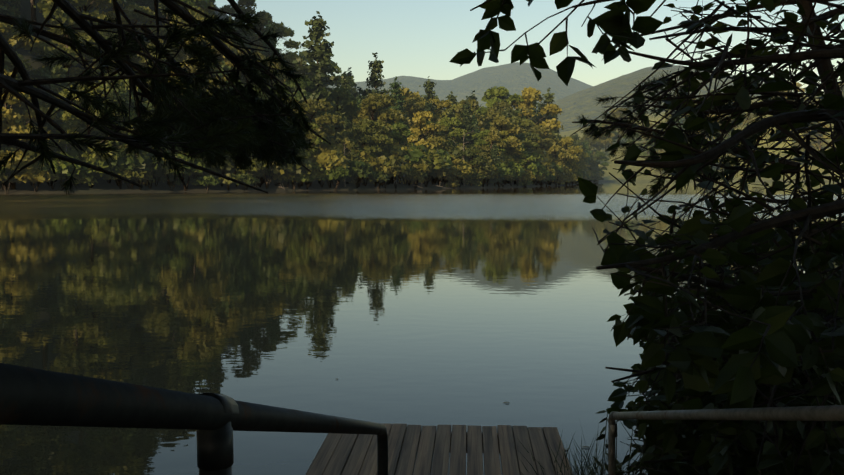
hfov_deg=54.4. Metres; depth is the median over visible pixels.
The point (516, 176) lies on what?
shore shrub
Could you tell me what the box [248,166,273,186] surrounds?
shore shrub
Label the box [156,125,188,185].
forest tree
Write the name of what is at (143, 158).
tree
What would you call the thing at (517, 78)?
mountain
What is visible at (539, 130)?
forest tree
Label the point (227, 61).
forest tree
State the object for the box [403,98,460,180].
forest tree
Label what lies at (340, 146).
tree
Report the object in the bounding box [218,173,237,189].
shore shrub
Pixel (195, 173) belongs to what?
shore shrub
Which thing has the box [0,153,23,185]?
shore shrub
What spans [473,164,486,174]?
shore shrub
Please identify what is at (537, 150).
forest tree
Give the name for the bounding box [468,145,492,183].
forest tree
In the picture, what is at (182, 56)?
forest tree
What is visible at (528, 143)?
forest tree
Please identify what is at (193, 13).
forest tree
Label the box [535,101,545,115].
forest tree
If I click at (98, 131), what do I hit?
forest tree
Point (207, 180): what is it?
shore shrub
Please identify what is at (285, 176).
shore shrub
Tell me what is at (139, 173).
shore shrub
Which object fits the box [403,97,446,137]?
forest tree
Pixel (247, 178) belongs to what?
shore shrub
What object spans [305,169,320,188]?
shore shrub
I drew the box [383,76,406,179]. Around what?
forest tree
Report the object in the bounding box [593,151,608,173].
forest tree
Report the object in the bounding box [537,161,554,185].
shore shrub
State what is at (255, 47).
forest tree
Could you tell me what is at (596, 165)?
forest tree
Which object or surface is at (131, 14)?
forest tree
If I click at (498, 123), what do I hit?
forest tree
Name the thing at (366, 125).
forest tree
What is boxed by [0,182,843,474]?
lake water
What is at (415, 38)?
sky
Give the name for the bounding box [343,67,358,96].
forest tree
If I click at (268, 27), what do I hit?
forest tree
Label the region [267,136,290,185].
forest tree
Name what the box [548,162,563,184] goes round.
shore shrub
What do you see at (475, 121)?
forest tree
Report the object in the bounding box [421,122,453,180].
forest tree
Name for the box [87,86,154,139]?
forest tree
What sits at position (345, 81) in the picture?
skyline pine
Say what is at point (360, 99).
forest tree
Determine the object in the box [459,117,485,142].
forest tree
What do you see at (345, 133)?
forest tree
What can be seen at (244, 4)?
forest tree
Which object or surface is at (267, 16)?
forest tree
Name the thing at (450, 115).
forest tree
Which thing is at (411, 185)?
fallen logs
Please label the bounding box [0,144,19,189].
shore shrub
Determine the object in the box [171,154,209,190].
shore shrub
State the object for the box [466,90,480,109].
forest tree
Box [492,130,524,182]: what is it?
forest tree
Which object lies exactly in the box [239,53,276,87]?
forest tree
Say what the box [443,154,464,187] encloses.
forest tree
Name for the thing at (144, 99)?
forest tree
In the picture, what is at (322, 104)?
forest tree
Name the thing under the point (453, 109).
forest tree
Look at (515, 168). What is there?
shore shrub
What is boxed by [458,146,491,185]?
forest tree
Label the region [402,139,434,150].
shore shrub
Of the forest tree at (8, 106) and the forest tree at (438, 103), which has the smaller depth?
the forest tree at (8, 106)
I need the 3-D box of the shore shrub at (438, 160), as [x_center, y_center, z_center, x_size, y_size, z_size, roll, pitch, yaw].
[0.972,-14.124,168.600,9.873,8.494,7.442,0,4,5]
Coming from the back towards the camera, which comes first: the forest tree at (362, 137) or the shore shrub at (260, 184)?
the forest tree at (362, 137)
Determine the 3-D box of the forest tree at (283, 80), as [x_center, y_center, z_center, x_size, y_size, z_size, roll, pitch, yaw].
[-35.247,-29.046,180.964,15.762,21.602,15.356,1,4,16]
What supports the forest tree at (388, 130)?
on the ground
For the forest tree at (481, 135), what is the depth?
198.18 m
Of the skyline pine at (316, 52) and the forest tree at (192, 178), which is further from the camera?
the skyline pine at (316, 52)
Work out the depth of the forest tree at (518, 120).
225.47 m
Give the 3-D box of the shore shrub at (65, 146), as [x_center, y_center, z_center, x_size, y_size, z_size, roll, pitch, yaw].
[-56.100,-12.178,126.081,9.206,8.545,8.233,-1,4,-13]
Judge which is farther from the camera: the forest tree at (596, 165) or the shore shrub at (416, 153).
the forest tree at (596, 165)
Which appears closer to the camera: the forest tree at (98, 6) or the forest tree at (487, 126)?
the forest tree at (98, 6)
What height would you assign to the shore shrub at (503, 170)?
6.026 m
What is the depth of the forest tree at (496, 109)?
233.86 m
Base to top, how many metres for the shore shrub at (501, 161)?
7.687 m
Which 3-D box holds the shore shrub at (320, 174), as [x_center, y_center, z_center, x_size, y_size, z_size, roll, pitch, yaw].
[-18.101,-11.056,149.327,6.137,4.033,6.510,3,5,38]
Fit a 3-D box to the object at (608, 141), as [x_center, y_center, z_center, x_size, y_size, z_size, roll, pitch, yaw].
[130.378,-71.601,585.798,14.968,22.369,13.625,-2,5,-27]
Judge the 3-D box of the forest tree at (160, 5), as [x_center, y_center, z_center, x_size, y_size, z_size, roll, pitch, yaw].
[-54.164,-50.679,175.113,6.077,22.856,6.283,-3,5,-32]
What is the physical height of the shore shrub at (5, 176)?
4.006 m
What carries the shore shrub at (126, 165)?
on the ground
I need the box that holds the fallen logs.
[278,182,509,188]
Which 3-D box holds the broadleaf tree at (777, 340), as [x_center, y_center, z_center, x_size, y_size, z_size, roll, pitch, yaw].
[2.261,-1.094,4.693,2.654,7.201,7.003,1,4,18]
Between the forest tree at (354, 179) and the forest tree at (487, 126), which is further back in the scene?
the forest tree at (487, 126)
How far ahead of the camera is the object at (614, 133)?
600.59 m
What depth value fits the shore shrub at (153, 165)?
127.57 m
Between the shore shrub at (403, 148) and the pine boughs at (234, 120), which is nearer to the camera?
the pine boughs at (234, 120)
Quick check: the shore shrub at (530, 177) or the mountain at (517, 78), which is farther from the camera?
the mountain at (517, 78)
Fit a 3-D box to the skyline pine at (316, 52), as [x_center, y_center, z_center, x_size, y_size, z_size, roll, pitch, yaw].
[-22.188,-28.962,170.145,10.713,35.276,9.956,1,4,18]
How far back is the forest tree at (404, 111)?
207.33 m
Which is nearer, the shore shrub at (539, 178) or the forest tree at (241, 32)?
the forest tree at (241, 32)
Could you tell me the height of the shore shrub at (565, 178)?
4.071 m
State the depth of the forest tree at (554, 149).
238.02 m
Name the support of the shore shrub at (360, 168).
on the ground
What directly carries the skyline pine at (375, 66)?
on the ground
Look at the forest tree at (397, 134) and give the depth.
171.51 m
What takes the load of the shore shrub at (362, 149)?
on the ground
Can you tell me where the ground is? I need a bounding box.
[0,0,843,193]
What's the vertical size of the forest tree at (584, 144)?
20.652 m
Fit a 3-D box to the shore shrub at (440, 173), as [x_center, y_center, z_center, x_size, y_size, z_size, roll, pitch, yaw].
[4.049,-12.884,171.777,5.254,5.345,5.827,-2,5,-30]
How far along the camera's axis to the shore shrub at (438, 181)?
173.24 m
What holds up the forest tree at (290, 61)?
on the ground
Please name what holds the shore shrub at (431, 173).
on the ground
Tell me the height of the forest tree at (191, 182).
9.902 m
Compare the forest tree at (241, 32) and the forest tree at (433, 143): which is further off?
the forest tree at (241, 32)
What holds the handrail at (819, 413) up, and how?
on the ground
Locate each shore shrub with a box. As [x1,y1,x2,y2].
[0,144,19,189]
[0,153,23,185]
[0,170,18,192]
[14,164,59,191]
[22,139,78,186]
[27,132,84,181]
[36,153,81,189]
[48,171,65,188]
[71,157,114,187]
[78,152,84,160]
[85,132,123,182]
[105,149,140,188]
[111,167,155,188]
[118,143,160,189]
[146,147,171,188]
[151,154,191,190]
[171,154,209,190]
[176,163,198,188]
[190,166,223,185]
[192,175,220,190]
[211,152,237,185]
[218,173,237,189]
[224,169,238,174]
[230,157,269,189]
[230,172,259,190]
[245,170,269,186]
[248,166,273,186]
[260,163,290,188]
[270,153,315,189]
[270,170,299,186]
[286,171,313,188]
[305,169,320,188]
[314,148,349,187]
[315,169,333,186]
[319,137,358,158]
[322,164,350,189]
[343,145,375,183]
[346,159,376,187]
[359,151,383,185]
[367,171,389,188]
[372,163,392,186]
[375,155,394,186]
[376,146,392,157]
[378,165,399,187]
[384,146,408,183]
[388,155,410,188]
[393,145,420,184]
[396,143,432,185]
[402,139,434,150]
[402,158,432,183]
[413,169,427,187]
[419,148,449,186]
[426,169,436,175]
[429,152,454,184]
[431,167,455,186]
[432,148,449,183]
[436,166,456,184]
[442,160,460,184]
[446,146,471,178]
[454,160,472,186]
[459,173,472,184]
[461,162,476,183]
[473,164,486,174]
[475,158,498,186]
[485,173,497,185]
[491,155,509,183]
[491,163,512,186]
[501,172,512,186]
[504,173,520,183]
[505,161,525,185]
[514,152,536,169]
[518,169,535,186]
[533,161,549,184]
[534,175,546,184]
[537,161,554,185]
[545,173,555,185]
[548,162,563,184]
[548,167,560,184]
[550,175,568,184]
[554,169,565,184]
[562,161,573,169]
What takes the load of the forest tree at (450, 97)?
on the ground
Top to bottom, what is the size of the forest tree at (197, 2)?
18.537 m
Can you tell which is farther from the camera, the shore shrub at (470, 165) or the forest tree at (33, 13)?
the shore shrub at (470, 165)
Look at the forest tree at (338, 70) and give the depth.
251.25 m
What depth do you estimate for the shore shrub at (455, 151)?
181.05 m
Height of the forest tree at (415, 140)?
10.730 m
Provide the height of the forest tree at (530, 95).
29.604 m
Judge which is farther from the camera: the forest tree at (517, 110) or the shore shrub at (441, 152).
the forest tree at (517, 110)
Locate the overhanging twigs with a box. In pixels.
[449,0,665,85]
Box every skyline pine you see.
[291,11,338,111]
[338,71,356,120]
[354,52,390,122]
[422,98,436,180]
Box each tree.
[0,21,46,125]
[0,69,60,188]
[3,69,22,140]
[18,126,56,183]
[21,65,78,125]
[28,0,108,76]
[30,0,36,33]
[39,0,125,81]
[39,0,127,47]
[41,60,72,133]
[54,84,133,185]
[82,73,139,106]
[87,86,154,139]
[91,105,136,182]
[101,3,166,91]
[112,0,138,10]
[122,144,164,185]
[125,90,150,109]
[134,43,204,88]
[135,0,169,23]
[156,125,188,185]
[158,2,169,41]
[162,0,208,51]
[162,7,225,70]
[168,60,219,105]
[170,147,211,185]
[172,10,228,91]
[185,0,223,31]
[185,173,218,184]
[187,35,238,90]
[217,61,229,77]
[218,0,264,42]
[218,80,247,93]
[232,46,263,75]
[235,11,252,75]
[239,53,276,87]
[242,56,288,95]
[243,39,264,52]
[246,85,281,109]
[247,10,284,56]
[254,21,300,60]
[261,21,283,74]
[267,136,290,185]
[282,57,310,76]
[283,78,330,148]
[292,116,327,185]
[293,98,345,184]
[299,48,355,90]
[323,113,335,181]
[324,86,359,129]
[327,110,354,139]
[328,137,359,183]
[334,123,378,144]
[338,88,359,103]
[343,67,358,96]
[348,132,379,184]
[348,149,365,184]
[349,119,392,180]
[350,92,409,143]
[355,130,401,147]
[357,94,366,105]
[369,115,391,145]
[370,119,397,182]
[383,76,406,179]
[383,122,413,183]
[391,87,421,126]
[396,97,411,144]
[397,135,433,184]
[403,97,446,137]
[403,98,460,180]
[407,111,438,148]
[419,77,437,108]
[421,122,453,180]
[425,138,443,182]
[437,116,469,181]
[442,102,475,125]
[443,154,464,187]
[445,91,456,112]
[447,110,459,139]
[453,143,468,181]
[455,99,485,138]
[456,99,480,147]
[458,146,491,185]
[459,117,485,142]
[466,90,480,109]
[468,113,479,144]
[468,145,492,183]
[472,129,505,180]
[475,86,523,123]
[481,121,491,129]
[482,100,517,129]
[482,129,506,156]
[485,114,529,182]
[486,143,504,185]
[492,115,541,153]
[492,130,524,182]
[494,108,512,143]
[500,133,526,156]
[511,87,563,149]
[515,105,525,131]
[516,152,536,186]
[520,137,545,174]
[525,123,561,181]
[526,101,541,128]
[529,132,548,156]
[534,88,560,144]
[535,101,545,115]
[547,144,574,183]
[551,136,582,184]
[570,0,843,474]
[570,135,579,183]
[574,146,589,169]
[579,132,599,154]
[582,140,591,164]
[583,140,592,159]
[587,158,598,177]
[592,155,599,181]
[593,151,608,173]
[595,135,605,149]
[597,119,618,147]
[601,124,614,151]
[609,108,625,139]
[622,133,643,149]
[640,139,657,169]
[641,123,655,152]
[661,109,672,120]
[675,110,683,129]
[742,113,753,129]
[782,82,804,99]
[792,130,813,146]
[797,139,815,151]
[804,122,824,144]
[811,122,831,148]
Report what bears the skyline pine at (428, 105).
on the ground
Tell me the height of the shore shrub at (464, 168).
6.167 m
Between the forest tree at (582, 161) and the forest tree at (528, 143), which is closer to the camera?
the forest tree at (528, 143)
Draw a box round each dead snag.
[344,144,350,186]
[452,130,473,185]
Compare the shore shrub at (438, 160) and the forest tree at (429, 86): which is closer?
the shore shrub at (438, 160)
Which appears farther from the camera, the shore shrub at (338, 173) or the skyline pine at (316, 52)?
the skyline pine at (316, 52)
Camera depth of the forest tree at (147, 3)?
175.83 m
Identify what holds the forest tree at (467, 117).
on the ground
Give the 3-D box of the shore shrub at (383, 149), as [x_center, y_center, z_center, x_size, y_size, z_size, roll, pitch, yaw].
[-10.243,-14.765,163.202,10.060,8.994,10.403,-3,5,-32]
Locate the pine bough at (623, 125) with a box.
[572,70,811,199]
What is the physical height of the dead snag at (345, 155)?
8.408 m
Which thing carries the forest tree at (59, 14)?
on the ground
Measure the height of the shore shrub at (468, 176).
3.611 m
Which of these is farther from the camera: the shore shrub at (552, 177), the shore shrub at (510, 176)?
the shore shrub at (552, 177)
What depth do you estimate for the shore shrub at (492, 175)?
187.46 m
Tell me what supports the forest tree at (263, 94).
on the ground
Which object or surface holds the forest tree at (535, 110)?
on the ground
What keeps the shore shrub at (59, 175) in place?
on the ground
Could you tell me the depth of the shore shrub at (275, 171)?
139.38 m
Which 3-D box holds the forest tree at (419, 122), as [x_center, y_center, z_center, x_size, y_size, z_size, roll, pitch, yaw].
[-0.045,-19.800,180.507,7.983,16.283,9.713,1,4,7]
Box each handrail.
[0,363,387,474]
[608,405,843,474]
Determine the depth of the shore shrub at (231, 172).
140.28 m
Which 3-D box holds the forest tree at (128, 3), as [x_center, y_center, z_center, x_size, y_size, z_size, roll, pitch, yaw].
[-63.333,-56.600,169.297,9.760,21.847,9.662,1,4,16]
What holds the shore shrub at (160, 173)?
on the ground
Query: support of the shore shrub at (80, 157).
on the ground
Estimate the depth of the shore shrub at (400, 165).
157.56 m
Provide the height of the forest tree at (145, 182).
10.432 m
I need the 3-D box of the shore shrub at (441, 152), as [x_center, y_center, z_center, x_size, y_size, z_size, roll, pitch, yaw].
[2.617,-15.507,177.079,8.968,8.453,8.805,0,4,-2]
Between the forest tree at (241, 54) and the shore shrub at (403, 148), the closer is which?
the shore shrub at (403, 148)
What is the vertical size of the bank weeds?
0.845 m
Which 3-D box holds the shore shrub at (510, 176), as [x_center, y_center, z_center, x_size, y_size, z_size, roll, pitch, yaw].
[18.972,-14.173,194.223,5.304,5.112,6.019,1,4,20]
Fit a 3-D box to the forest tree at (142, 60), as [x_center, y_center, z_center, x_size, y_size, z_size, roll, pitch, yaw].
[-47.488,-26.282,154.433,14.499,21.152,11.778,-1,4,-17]
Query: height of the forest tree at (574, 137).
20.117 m
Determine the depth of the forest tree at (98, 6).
154.26 m
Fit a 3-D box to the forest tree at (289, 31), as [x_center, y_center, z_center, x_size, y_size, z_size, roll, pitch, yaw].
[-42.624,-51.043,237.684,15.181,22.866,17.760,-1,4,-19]
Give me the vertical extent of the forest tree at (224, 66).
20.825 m
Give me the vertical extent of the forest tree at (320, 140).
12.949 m
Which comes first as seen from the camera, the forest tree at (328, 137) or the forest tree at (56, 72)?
the forest tree at (56, 72)
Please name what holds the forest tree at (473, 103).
on the ground
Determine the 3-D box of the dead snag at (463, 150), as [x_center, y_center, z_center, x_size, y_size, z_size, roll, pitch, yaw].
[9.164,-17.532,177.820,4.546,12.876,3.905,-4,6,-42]
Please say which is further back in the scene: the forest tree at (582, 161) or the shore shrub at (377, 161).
the forest tree at (582, 161)
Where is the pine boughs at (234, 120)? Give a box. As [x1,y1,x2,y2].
[0,0,330,198]
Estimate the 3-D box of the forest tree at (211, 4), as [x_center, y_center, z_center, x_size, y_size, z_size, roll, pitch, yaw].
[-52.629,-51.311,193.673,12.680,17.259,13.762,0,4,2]
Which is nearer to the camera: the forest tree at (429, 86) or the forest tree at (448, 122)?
the forest tree at (448, 122)
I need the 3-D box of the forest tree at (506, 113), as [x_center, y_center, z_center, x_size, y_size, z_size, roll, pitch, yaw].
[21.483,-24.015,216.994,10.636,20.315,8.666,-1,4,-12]
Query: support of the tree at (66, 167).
on the ground
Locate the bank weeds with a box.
[517,410,687,474]
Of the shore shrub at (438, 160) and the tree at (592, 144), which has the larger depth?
the tree at (592, 144)
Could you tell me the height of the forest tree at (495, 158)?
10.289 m
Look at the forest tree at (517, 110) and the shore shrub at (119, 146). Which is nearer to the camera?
the shore shrub at (119, 146)
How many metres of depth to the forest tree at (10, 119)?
115.78 m
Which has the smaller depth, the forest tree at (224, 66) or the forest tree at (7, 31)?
the forest tree at (7, 31)
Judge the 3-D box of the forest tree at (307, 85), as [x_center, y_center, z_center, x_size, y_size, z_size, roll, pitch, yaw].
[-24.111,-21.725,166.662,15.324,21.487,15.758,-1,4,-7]
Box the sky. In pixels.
[214,0,843,93]
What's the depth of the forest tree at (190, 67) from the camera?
139.01 m
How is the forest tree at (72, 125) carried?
on the ground
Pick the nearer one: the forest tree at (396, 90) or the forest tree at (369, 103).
the forest tree at (369, 103)
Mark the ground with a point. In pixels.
(102, 185)
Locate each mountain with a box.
[327,62,592,109]
[536,65,793,132]
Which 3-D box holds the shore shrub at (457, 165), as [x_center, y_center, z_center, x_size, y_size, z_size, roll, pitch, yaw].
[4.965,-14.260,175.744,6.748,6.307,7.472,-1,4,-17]
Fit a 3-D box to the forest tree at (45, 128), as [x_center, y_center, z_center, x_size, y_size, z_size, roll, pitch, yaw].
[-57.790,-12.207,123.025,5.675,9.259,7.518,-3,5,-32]
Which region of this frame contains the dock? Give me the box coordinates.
[305,423,571,474]
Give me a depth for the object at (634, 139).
566.11 m
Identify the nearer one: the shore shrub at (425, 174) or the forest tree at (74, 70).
the forest tree at (74, 70)
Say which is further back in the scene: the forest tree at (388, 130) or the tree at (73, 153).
the forest tree at (388, 130)
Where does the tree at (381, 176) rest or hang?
on the ground
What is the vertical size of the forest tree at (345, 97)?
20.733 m
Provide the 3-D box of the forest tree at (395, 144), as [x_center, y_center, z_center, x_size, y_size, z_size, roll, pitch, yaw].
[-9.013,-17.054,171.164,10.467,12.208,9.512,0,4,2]
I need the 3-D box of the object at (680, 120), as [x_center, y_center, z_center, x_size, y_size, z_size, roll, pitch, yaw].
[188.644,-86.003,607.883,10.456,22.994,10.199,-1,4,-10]
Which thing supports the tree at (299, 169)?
on the ground
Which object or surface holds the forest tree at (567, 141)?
on the ground
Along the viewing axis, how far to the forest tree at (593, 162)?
416.13 m
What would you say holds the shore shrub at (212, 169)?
on the ground
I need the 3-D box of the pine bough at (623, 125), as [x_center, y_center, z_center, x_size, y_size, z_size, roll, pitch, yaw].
[2.061,-0.770,6.092,1.970,1.051,1.822,0,4,1]
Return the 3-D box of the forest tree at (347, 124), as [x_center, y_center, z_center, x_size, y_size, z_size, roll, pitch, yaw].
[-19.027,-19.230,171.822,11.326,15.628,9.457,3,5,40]
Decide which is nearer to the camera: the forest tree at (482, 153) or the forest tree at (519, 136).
the forest tree at (482, 153)
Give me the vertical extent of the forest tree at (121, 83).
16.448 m
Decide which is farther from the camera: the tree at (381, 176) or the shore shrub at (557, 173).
the shore shrub at (557, 173)
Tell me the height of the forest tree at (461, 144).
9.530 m
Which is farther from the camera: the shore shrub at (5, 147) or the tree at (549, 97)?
the tree at (549, 97)
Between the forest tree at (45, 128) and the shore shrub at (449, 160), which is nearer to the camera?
the forest tree at (45, 128)
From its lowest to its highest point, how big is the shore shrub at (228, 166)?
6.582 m
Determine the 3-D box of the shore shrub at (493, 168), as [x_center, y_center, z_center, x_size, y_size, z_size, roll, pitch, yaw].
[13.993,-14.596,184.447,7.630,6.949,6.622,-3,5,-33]
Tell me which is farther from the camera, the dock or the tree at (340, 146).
the tree at (340, 146)
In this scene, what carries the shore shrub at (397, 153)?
on the ground
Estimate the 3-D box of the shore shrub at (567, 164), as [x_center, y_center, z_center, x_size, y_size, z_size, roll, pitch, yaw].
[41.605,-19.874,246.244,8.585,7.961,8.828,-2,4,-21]
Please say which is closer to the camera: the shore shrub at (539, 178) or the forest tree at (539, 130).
the shore shrub at (539, 178)
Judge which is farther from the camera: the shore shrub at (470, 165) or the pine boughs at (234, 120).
the shore shrub at (470, 165)
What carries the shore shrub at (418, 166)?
on the ground
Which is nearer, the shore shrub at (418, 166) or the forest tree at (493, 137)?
the shore shrub at (418, 166)
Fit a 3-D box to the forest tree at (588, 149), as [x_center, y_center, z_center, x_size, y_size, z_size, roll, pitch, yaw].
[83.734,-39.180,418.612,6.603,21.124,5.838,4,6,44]
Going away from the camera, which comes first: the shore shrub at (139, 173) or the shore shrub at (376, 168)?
the shore shrub at (139, 173)
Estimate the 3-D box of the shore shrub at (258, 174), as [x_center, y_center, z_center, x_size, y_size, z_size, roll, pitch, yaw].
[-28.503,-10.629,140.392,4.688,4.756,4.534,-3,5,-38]
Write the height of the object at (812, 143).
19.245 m
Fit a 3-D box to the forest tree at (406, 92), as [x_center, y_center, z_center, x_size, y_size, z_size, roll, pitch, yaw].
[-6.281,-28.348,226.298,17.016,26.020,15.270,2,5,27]
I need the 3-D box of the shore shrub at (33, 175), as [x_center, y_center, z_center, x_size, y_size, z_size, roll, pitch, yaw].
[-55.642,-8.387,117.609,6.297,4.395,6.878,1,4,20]
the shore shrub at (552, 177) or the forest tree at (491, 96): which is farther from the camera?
the forest tree at (491, 96)
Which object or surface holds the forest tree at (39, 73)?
on the ground
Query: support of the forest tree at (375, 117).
on the ground
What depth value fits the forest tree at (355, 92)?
248.37 m
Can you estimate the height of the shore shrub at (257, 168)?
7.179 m
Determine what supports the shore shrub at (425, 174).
on the ground
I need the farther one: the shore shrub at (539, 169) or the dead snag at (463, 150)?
the shore shrub at (539, 169)
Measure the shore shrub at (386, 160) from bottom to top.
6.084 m
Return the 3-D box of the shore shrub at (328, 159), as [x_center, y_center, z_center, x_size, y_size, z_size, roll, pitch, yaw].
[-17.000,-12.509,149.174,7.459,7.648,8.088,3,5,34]
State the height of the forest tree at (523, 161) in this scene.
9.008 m
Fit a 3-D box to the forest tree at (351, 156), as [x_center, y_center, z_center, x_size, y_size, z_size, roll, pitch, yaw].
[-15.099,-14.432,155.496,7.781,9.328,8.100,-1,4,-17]

